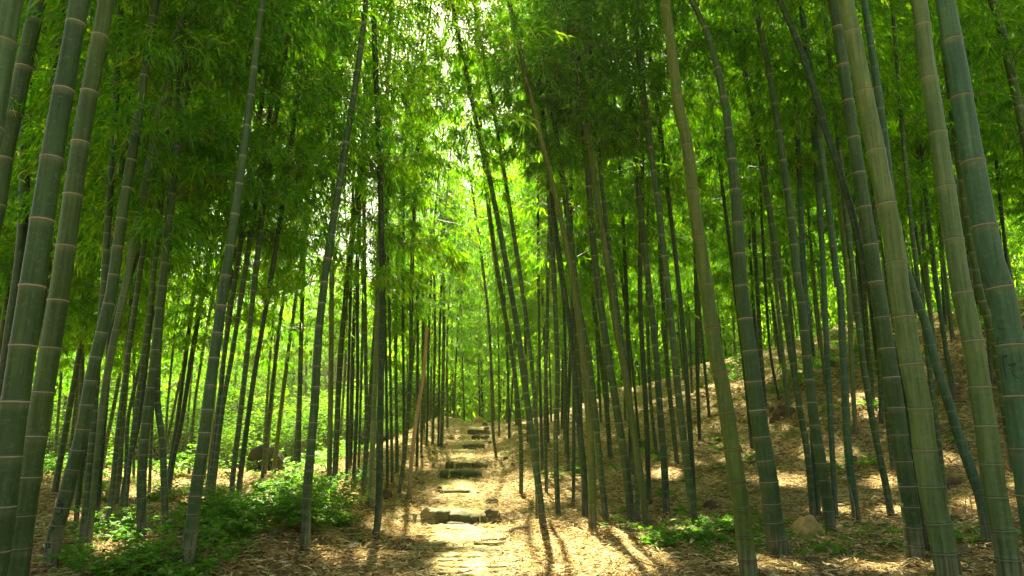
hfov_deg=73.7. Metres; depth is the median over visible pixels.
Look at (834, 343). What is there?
shrub
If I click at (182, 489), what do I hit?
shrub
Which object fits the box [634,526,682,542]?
herb
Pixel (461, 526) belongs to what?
paving stone
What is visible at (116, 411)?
shrub
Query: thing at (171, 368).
bamboo
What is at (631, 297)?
bamboo
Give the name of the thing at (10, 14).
bamboo
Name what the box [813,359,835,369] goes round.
shrub
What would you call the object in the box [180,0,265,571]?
bamboo
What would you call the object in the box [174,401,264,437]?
shrub
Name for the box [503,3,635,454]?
bamboo
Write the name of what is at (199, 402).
bamboo
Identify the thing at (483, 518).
step stone
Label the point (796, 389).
bamboo
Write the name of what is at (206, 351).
bamboo
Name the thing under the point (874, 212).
bamboo
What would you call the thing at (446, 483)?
path
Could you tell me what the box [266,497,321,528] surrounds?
shrub
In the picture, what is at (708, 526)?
herb
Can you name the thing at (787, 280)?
bamboo
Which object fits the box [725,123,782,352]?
bamboo
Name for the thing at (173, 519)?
shrub
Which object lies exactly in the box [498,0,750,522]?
bamboo
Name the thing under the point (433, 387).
bamboo
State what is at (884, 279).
bamboo
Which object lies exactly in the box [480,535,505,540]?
paving stone
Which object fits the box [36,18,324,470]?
bamboo
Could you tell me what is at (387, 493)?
rock
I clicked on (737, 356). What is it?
shrub
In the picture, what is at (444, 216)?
bamboo
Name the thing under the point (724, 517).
herb
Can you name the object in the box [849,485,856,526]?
dead stalk
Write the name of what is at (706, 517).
herb
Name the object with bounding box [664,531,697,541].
herb
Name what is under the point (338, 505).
shrub
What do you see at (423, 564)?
paving stone
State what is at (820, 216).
bamboo
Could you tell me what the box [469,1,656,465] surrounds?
bamboo
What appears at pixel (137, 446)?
shrub
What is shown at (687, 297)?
bamboo
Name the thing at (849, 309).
bamboo
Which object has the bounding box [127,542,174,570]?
shrub
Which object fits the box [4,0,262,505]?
bamboo
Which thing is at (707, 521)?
herb
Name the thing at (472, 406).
bamboo wood
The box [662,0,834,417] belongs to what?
bamboo
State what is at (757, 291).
bamboo
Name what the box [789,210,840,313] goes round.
bamboo
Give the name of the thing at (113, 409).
bamboo
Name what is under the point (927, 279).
bamboo
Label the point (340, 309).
bamboo
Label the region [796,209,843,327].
bamboo
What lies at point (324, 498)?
shrub
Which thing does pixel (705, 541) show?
herb
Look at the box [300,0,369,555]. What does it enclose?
bamboo
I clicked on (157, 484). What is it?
shrub
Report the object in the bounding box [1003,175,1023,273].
bamboo
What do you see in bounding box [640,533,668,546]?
herb
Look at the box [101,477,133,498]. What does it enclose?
shrub
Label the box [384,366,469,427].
shrub
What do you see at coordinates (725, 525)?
herb
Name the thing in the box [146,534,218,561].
shrub
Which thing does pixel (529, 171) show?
bamboo
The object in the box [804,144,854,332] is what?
bamboo
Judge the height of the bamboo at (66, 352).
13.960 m
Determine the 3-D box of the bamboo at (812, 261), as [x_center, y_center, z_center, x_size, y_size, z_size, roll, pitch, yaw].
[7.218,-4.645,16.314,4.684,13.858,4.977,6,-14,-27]
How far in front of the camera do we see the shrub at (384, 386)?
38.61 m
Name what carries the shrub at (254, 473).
on the ground at (797, 439)
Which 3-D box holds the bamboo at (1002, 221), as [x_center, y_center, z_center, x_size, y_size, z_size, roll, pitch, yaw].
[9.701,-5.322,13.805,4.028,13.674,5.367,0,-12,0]
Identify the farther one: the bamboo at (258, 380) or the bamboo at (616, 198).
the bamboo at (258, 380)
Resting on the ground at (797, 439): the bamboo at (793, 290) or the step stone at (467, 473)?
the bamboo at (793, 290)
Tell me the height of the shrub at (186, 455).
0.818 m
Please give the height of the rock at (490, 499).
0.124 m
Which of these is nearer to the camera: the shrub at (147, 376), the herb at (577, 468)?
the herb at (577, 468)
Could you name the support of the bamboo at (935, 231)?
on the ground at (797, 439)
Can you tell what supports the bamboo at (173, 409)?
on the ground at (797, 439)
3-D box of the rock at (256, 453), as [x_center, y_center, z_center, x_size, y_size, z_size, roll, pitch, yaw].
[-7.355,5.464,20.464,1.181,1.565,0.944,-2,-13,4]
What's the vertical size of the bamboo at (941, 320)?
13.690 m
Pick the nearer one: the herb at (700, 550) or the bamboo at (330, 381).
the herb at (700, 550)
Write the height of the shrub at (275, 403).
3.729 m
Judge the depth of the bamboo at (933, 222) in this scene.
14.34 m
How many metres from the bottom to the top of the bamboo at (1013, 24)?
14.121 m
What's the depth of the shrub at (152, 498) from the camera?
10.74 m
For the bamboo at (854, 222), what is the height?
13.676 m
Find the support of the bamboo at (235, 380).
on the ground at (797, 439)
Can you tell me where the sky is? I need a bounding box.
[184,0,950,365]
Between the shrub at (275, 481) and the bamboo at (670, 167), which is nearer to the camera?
the shrub at (275, 481)
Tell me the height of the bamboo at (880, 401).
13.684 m
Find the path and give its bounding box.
[428,421,491,575]
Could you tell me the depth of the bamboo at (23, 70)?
4.98 m
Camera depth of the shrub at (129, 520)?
5.95 m
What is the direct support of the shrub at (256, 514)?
on the ground at (797, 439)
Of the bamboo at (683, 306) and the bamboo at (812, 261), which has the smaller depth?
the bamboo at (812, 261)
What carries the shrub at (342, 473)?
on the ground at (797, 439)
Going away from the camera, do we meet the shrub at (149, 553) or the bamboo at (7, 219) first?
the shrub at (149, 553)
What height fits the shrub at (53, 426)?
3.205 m
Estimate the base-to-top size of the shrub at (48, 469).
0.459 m
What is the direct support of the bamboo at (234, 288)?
on the ground at (797, 439)
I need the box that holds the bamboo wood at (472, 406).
[32,174,1023,426]
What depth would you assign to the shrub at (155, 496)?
10.83 m
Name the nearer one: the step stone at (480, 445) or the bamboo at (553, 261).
the bamboo at (553, 261)
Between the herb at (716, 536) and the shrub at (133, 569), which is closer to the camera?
the shrub at (133, 569)
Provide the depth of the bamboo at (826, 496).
7.45 m
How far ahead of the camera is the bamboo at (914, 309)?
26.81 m
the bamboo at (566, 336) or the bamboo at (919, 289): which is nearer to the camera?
the bamboo at (919, 289)
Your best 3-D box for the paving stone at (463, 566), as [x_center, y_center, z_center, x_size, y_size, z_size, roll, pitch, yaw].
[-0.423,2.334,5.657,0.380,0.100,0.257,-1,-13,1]
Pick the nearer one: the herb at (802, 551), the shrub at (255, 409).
the herb at (802, 551)
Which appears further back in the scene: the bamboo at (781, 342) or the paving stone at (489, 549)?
the bamboo at (781, 342)
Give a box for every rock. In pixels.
[246,444,284,471]
[383,488,391,499]
[401,546,410,550]
[420,507,439,520]
[473,416,483,422]
[484,508,499,518]
[485,498,498,502]
[668,555,681,560]
[703,499,717,509]
[708,556,722,561]
[769,404,794,422]
[792,515,823,537]
[803,556,826,566]
[869,534,880,539]
[887,552,901,557]
[946,478,960,487]
[950,515,961,522]
[957,546,973,555]
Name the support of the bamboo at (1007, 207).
on the ground at (797, 439)
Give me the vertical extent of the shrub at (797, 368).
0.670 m
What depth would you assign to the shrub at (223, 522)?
4.98 m
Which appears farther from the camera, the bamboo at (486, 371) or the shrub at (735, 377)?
the bamboo at (486, 371)
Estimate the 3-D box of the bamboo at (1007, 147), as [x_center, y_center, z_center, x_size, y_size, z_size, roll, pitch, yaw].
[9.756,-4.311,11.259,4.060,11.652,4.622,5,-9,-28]
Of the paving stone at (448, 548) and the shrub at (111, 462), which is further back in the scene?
the shrub at (111, 462)
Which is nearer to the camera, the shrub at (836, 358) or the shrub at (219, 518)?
the shrub at (219, 518)
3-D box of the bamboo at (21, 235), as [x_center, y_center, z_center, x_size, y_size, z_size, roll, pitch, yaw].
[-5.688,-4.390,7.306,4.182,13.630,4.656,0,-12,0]
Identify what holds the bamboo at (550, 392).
on the ground at (797, 439)
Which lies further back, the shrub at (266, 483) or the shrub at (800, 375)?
the shrub at (800, 375)
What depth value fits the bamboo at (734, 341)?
33.11 m
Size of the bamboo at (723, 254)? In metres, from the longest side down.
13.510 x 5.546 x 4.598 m
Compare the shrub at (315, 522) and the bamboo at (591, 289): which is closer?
the shrub at (315, 522)
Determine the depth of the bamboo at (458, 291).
17.97 m
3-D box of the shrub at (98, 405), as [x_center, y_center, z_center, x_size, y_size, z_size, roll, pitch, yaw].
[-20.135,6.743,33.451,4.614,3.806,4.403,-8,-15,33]
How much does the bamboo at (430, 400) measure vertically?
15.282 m
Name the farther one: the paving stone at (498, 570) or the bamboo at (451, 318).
the bamboo at (451, 318)
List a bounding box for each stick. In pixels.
[509,525,534,532]
[942,436,1002,447]
[962,517,977,525]
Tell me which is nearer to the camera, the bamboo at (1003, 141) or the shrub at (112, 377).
the bamboo at (1003, 141)
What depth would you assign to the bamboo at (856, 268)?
24.21 m
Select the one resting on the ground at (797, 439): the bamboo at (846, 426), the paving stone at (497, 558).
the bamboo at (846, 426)
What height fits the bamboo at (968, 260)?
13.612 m
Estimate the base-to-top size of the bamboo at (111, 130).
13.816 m
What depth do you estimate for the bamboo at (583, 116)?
8.23 m
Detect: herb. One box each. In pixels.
[559,463,586,472]
[603,461,620,467]
[608,514,632,523]
[618,521,648,530]
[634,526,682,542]
[639,540,678,548]
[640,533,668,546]
[645,519,693,536]
[651,487,674,495]
[658,533,695,546]
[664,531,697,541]
[673,504,705,515]
[674,525,713,537]
[674,528,704,539]
[677,511,714,525]
[683,531,711,542]
[690,520,734,533]
[692,529,721,538]
[692,537,723,547]
[696,545,713,553]
[701,519,730,529]
[707,444,723,450]
[711,513,733,526]
[713,512,733,523]
[720,522,734,531]
[720,533,765,543]
[724,520,763,529]
[729,541,762,551]
[742,454,754,463]
[747,450,774,457]
[751,513,788,523]
[790,546,838,555]
[806,537,852,552]
[817,528,871,539]
[818,549,861,556]
[827,460,842,469]
[838,520,888,527]
[840,551,879,558]
[853,456,877,465]
[853,523,886,530]
[856,396,877,405]
[874,537,894,546]
[885,525,902,534]
[889,536,903,545]
[942,435,967,443]
[954,530,976,541]
[955,534,974,543]
[959,530,979,535]
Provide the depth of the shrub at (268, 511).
5.56 m
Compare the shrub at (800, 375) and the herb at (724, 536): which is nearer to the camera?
the herb at (724, 536)
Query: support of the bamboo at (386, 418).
on the ground at (797, 439)
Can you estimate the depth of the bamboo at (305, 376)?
41.71 m
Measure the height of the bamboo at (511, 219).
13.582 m
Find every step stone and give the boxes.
[436,509,450,524]
[440,470,448,478]
[440,489,470,493]
[445,461,452,468]
[447,521,463,523]
[448,511,471,522]
[450,469,474,477]
[456,462,470,468]
[462,443,484,449]
[467,429,488,434]
[470,514,478,523]
[471,435,479,439]
[471,462,487,469]
[475,471,481,478]
[480,511,485,525]
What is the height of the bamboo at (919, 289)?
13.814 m
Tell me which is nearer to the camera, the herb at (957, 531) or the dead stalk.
the herb at (957, 531)
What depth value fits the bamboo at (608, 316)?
25.74 m
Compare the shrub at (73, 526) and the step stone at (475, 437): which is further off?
the step stone at (475, 437)
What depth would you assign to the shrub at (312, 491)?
7.31 m
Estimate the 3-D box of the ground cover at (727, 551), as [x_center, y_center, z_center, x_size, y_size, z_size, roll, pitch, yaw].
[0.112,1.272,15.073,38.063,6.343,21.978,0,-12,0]
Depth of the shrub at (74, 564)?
4.30 m
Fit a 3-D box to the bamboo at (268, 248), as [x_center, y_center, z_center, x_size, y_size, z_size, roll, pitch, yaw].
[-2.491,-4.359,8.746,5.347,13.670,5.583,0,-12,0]
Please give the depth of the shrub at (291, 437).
26.23 m
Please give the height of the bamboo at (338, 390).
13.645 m
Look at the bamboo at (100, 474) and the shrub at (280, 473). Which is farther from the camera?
the shrub at (280, 473)
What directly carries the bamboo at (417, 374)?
on the ground at (797, 439)
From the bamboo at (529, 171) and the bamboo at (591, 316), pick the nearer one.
the bamboo at (529, 171)
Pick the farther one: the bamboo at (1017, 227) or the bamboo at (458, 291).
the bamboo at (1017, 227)
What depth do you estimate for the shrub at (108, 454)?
26.59 m
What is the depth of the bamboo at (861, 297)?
14.04 m
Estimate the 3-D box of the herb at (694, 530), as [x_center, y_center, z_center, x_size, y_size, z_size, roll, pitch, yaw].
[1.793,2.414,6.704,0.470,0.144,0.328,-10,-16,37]
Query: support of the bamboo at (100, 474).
on the ground at (797, 439)
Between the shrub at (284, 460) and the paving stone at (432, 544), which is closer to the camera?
the paving stone at (432, 544)
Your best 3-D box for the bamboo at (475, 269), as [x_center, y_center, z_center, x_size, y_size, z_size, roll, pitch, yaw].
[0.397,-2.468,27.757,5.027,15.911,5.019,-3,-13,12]
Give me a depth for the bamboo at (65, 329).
15.89 m
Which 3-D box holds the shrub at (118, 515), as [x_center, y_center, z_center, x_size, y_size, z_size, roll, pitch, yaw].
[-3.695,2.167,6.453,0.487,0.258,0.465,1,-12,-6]
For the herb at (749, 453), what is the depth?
11.64 m
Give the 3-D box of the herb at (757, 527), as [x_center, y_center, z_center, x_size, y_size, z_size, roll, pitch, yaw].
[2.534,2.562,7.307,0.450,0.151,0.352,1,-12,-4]
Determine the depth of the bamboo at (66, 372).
17.92 m
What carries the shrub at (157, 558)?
on the ground at (797, 439)
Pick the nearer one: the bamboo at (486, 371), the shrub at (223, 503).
the shrub at (223, 503)
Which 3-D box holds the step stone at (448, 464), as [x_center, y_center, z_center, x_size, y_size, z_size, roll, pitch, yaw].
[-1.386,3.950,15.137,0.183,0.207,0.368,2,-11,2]
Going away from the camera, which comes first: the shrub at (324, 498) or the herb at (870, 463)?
the shrub at (324, 498)
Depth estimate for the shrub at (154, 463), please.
24.65 m
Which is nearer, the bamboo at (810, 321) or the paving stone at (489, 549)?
the paving stone at (489, 549)
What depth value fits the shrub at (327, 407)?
32.90 m
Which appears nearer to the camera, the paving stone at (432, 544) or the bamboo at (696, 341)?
the paving stone at (432, 544)
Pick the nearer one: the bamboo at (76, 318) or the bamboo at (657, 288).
the bamboo at (76, 318)
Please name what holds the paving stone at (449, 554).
on the path
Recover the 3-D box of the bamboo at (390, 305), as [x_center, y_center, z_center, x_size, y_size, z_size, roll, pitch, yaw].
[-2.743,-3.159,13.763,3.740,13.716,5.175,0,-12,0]
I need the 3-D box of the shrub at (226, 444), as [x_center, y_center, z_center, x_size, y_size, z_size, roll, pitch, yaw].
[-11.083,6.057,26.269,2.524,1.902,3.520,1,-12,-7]
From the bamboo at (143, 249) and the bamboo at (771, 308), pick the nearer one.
the bamboo at (143, 249)
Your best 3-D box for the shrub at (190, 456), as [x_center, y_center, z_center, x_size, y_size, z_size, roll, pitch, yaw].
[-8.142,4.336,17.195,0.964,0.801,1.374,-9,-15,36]
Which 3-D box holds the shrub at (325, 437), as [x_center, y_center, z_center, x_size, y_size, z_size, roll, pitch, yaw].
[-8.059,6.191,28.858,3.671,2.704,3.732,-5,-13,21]
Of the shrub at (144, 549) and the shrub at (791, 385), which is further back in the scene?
the shrub at (791, 385)
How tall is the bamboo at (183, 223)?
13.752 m
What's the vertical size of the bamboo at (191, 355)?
13.553 m
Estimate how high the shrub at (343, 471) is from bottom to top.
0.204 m
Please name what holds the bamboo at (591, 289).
on the ground at (797, 439)
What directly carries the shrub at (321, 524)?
on the ground at (797, 439)
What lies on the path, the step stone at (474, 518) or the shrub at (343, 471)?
the step stone at (474, 518)
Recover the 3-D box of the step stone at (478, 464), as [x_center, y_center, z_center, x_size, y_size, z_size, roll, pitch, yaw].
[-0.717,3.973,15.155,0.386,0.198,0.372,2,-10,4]
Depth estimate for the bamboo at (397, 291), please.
13.97 m
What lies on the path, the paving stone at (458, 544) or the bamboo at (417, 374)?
the paving stone at (458, 544)
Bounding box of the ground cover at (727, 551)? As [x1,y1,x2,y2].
[34,325,1020,575]
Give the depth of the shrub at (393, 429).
27.05 m
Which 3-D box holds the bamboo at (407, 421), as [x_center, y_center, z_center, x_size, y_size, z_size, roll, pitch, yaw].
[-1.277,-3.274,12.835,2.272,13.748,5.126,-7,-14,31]
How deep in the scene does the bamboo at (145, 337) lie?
6.17 m
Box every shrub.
[32,384,114,429]
[33,539,132,575]
[36,505,113,542]
[43,451,68,476]
[43,462,65,477]
[44,455,67,468]
[45,423,71,460]
[48,568,109,575]
[49,405,64,452]
[50,543,89,563]
[52,386,131,454]
[52,388,162,451]
[60,538,104,553]
[61,537,111,555]
[69,543,135,575]
[70,349,203,398]
[75,549,178,575]
[81,491,120,501]
[84,372,186,409]
[93,506,151,539]
[94,550,175,575]
[97,554,175,575]
[98,531,166,558]
[100,502,152,524]
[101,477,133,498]
[102,472,110,492]
[103,540,179,575]
[105,416,163,467]
[105,442,123,467]
[105,455,137,469]
[105,519,157,541]
[106,426,158,461]
[106,447,113,462]
[107,529,135,540]
[108,430,157,461]
[113,375,191,403]
[114,504,159,528]
[118,546,199,575]
[121,535,166,564]
[126,548,173,562]
[127,396,223,468]
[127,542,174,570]
[129,528,178,562]
[135,486,160,502]
[135,492,160,501]
[142,551,177,570]
[146,377,247,422]
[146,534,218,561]
[147,372,240,400]
[147,458,168,466]
[147,485,178,499]
[150,551,236,575]
[151,479,183,489]
[152,463,189,476]
[153,512,251,544]
[154,387,233,461]
[155,560,207,575]
[157,511,183,525]
[160,490,245,521]
[161,379,236,415]
[164,388,262,414]
[164,525,238,572]
[167,444,208,475]
[167,450,193,464]
[168,482,189,497]
[171,503,215,523]
[172,556,219,575]
[174,364,266,396]
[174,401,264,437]
[175,450,237,474]
[176,494,231,514]
[177,487,220,519]
[178,515,234,547]
[184,485,292,526]
[188,423,259,468]
[194,408,276,467]
[198,520,257,544]
[199,519,249,538]
[199,524,263,557]
[200,484,246,520]
[200,495,242,524]
[200,509,253,537]
[201,497,261,512]
[204,479,229,494]
[204,507,260,521]
[207,494,267,515]
[214,416,261,466]
[215,385,334,451]
[216,383,304,413]
[216,486,269,506]
[217,372,296,423]
[217,510,270,536]
[219,489,280,512]
[220,463,248,486]
[225,405,303,455]
[229,516,269,537]
[230,458,259,470]
[232,409,343,464]
[241,478,302,500]
[245,397,305,418]
[248,469,260,475]
[248,501,314,535]
[250,489,312,524]
[253,483,330,511]
[256,479,301,490]
[262,411,326,462]
[262,484,298,507]
[262,503,324,530]
[264,393,354,463]
[266,476,321,526]
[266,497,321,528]
[269,467,289,478]
[271,453,317,466]
[272,399,334,455]
[272,463,321,493]
[272,488,331,530]
[272,499,328,513]
[276,496,355,531]
[283,461,303,480]
[285,401,363,451]
[288,484,329,499]
[290,383,384,403]
[292,391,363,436]
[296,498,351,524]
[300,476,353,501]
[301,450,332,464]
[303,391,393,449]
[311,492,333,506]
[311,495,363,527]
[311,499,345,535]
[312,471,352,492]
[313,468,339,493]
[314,452,344,461]
[315,454,341,470]
[315,481,385,514]
[316,436,357,462]
[316,478,360,509]
[330,509,363,529]
[338,467,361,475]
[340,438,369,455]
[341,385,414,438]
[342,369,461,420]
[342,409,405,447]
[351,465,385,484]
[362,398,428,434]
[363,358,483,417]
[376,416,401,439]
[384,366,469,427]
[724,353,740,362]
[725,357,738,373]
[726,367,742,381]
[734,356,741,367]
[768,386,783,395]
[771,368,803,389]
[775,350,830,372]
[786,365,819,383]
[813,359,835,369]
[829,326,838,335]
[830,340,855,346]
[830,352,848,366]
[835,335,870,358]
[845,318,871,337]
[847,344,873,354]
[848,356,874,365]
[858,362,877,370]
[953,315,1023,327]
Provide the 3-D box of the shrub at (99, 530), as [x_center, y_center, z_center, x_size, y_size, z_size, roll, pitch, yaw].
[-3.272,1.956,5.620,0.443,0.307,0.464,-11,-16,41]
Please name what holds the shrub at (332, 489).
on the ground at (797, 439)
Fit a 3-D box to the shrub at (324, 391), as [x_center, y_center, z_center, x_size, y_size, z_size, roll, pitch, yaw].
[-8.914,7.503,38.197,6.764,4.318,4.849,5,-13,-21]
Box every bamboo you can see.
[0,0,23,147]
[0,0,32,397]
[0,0,46,234]
[0,0,90,575]
[0,1,128,264]
[0,1,205,509]
[0,2,223,494]
[0,5,205,294]
[0,15,151,354]
[0,17,104,340]
[0,26,174,486]
[0,114,55,319]
[0,147,98,358]
[1,45,125,481]
[3,0,418,538]
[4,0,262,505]
[5,0,400,529]
[6,5,287,508]
[7,0,114,575]
[7,0,349,547]
[7,155,124,470]
[9,155,104,366]
[11,0,379,533]
[11,0,427,522]
[12,0,392,524]
[13,0,504,497]
[17,13,294,493]
[18,0,359,542]
[22,0,321,570]
[24,0,529,504]
[30,0,67,397]
[33,0,484,497]
[34,279,137,426]
[34,351,84,400]
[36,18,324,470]
[40,63,223,436]
[44,297,101,460]
[54,201,217,477]
[56,304,103,455]
[58,58,339,492]
[59,251,128,454]
[65,19,324,477]
[66,0,508,498]
[69,67,206,479]
[70,79,212,472]
[81,5,409,490]
[85,0,305,544]
[95,80,281,455]
[125,5,358,482]
[134,0,574,541]
[140,96,244,447]
[156,117,316,473]
[161,211,264,458]
[174,98,268,468]
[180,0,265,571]
[184,204,296,410]
[188,15,388,477]
[191,255,283,414]
[218,0,455,507]
[219,10,401,478]
[220,0,374,475]
[223,45,349,443]
[224,2,451,493]
[225,4,449,480]
[226,2,466,482]
[230,50,368,474]
[234,8,403,474]
[238,1,471,488]
[240,260,309,406]
[244,0,451,483]
[255,278,325,407]
[263,2,472,477]
[270,236,339,410]
[272,0,444,467]
[278,0,471,464]
[286,1,436,488]
[286,54,434,456]
[288,0,447,485]
[290,132,393,451]
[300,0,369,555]
[303,5,501,479]
[327,86,442,357]
[328,2,504,466]
[340,5,509,472]
[341,1,468,495]
[344,6,501,419]
[349,0,663,532]
[360,0,568,529]
[361,6,506,447]
[366,12,499,432]
[367,27,483,453]
[372,55,498,444]
[372,257,437,396]
[376,0,601,519]
[391,1,513,446]
[391,50,497,429]
[395,2,545,456]
[396,77,497,419]
[399,8,511,446]
[399,211,468,417]
[407,328,428,496]
[410,0,658,524]
[410,31,539,435]
[415,153,500,427]
[423,40,552,437]
[430,221,493,420]
[432,173,514,417]
[436,194,479,416]
[438,1,523,495]
[450,0,677,514]
[450,0,715,522]
[450,0,728,528]
[450,220,518,420]
[451,230,505,416]
[457,41,623,471]
[464,0,667,520]
[464,201,537,418]
[466,98,544,424]
[467,0,647,472]
[468,16,609,443]
[468,205,537,423]
[469,0,671,495]
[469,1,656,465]
[469,71,595,442]
[476,144,552,428]
[479,0,697,506]
[482,9,645,413]
[483,114,549,387]
[491,0,763,525]
[491,18,622,434]
[494,0,765,517]
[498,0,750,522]
[498,1,679,458]
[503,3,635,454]
[503,87,630,440]
[508,165,562,421]
[509,156,591,402]
[519,41,688,446]
[522,251,569,412]
[526,27,626,428]
[526,203,630,414]
[534,1,739,474]
[541,3,635,423]
[541,154,637,407]
[548,0,749,505]
[548,0,753,503]
[560,172,637,361]
[567,1,742,457]
[577,1,762,463]
[581,245,632,358]
[584,181,622,398]
[585,86,691,420]
[591,276,635,337]
[593,0,791,560]
[593,203,643,344]
[603,8,786,440]
[605,0,886,517]
[608,15,768,417]
[617,79,714,336]
[620,1,804,448]
[620,210,692,357]
[624,0,875,535]
[628,6,764,292]
[628,38,727,387]
[630,96,726,392]
[632,107,704,380]
[641,0,930,556]
[649,4,766,394]
[653,229,709,366]
[654,129,702,349]
[660,0,758,575]
[661,50,786,379]
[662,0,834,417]
[662,32,791,317]
[662,126,729,350]
[664,4,844,407]
[670,0,992,547]
[673,0,930,520]
[676,7,824,312]
[683,0,923,525]
[683,5,823,399]
[684,0,950,519]
[690,8,815,358]
[695,19,835,368]
[700,71,837,329]
[700,75,835,278]
[701,0,970,517]
[709,8,896,383]
[709,205,752,356]
[714,57,845,371]
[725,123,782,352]
[730,4,943,433]
[731,6,913,382]
[734,0,1021,472]
[738,0,1023,504]
[742,47,851,365]
[749,205,796,345]
[761,0,950,423]
[762,0,982,256]
[764,3,938,374]
[765,6,963,399]
[770,175,855,349]
[788,0,1023,374]
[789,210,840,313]
[791,207,820,331]
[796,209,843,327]
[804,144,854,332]
[813,48,863,336]
[823,205,854,322]
[826,0,925,566]
[826,0,1020,395]
[833,0,1023,401]
[835,14,954,334]
[835,138,894,333]
[837,0,962,575]
[846,0,1023,475]
[855,207,934,284]
[861,0,1023,294]
[861,8,1010,315]
[862,6,1019,342]
[864,0,1023,385]
[878,1,1023,233]
[878,2,945,259]
[879,236,918,314]
[880,157,942,309]
[886,0,1023,154]
[892,1,1023,271]
[895,126,1005,324]
[906,218,927,318]
[910,0,1023,575]
[915,20,1023,330]
[929,0,1023,237]
[934,0,1023,546]
[943,1,1023,193]
[945,0,1023,153]
[953,6,1023,214]
[954,14,1018,307]
[966,3,1023,218]
[973,5,1023,206]
[981,77,1023,231]
[982,41,1023,222]
[986,152,1023,261]
[991,156,1023,235]
[993,25,1023,248]
[994,174,1023,280]
[1001,186,1023,282]
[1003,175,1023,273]
[1006,185,1023,247]
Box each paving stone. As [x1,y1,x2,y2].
[397,560,435,568]
[411,545,430,550]
[412,541,446,547]
[421,568,467,575]
[423,552,461,557]
[427,558,462,561]
[433,546,464,550]
[438,564,478,567]
[440,574,473,575]
[444,524,476,529]
[450,541,468,545]
[465,552,501,557]
[468,532,488,536]
[472,548,503,552]
[472,567,516,575]
[474,540,503,546]
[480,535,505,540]
[485,562,516,567]
[490,556,517,562]
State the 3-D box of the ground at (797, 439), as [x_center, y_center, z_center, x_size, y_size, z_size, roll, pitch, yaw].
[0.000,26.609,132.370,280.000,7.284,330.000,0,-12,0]
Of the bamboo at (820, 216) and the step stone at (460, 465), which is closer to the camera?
the bamboo at (820, 216)
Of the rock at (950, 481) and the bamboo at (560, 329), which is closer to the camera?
the rock at (950, 481)
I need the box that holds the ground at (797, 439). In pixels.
[29,299,1023,575]
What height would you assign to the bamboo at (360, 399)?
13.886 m
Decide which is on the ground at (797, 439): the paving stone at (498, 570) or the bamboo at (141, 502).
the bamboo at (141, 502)
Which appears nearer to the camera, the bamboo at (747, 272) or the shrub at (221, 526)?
the shrub at (221, 526)
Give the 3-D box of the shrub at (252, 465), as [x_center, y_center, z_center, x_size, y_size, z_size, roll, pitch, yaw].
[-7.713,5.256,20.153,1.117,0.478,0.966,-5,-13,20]
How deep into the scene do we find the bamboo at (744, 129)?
8.83 m
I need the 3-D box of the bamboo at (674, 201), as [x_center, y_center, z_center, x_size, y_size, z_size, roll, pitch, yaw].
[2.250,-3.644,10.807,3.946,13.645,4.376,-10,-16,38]
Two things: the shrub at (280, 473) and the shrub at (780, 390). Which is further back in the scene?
the shrub at (780, 390)
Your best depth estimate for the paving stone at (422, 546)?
6.49 m
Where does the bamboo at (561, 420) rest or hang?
on the ground at (797, 439)
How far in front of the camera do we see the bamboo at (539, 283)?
13.00 m
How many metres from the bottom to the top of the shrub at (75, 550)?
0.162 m
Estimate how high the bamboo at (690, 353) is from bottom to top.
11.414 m
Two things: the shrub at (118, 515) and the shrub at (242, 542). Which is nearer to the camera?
the shrub at (242, 542)
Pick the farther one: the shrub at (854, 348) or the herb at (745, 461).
the shrub at (854, 348)
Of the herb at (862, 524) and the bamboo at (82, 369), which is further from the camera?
the bamboo at (82, 369)
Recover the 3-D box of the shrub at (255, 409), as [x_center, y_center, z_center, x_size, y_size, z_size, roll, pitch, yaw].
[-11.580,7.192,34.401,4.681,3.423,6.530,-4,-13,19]
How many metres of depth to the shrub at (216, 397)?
39.51 m
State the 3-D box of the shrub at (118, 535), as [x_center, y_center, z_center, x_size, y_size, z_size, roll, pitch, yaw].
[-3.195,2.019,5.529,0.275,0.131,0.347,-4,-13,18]
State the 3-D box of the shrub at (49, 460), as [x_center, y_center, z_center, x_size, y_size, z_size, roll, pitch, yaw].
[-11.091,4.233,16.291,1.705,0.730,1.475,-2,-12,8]
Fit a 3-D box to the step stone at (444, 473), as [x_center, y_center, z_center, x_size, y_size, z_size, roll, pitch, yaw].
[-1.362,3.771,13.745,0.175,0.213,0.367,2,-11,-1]
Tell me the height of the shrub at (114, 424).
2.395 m
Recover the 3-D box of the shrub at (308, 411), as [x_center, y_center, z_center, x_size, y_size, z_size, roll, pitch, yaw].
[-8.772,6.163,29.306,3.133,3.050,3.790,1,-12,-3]
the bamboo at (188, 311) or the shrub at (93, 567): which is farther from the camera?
the bamboo at (188, 311)
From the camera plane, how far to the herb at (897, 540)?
5.67 m
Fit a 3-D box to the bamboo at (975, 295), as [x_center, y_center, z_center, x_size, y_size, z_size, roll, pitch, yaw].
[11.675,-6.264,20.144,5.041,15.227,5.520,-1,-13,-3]
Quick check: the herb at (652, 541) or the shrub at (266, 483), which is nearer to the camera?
the herb at (652, 541)
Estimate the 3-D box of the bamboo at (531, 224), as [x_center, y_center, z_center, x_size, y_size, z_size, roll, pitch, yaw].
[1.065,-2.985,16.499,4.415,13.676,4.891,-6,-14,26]
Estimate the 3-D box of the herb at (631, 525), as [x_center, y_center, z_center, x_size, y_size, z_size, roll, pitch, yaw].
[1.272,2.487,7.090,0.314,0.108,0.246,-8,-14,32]
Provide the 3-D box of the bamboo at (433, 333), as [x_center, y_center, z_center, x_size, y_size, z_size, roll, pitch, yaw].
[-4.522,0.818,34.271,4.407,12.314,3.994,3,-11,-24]
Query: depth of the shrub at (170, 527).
5.07 m

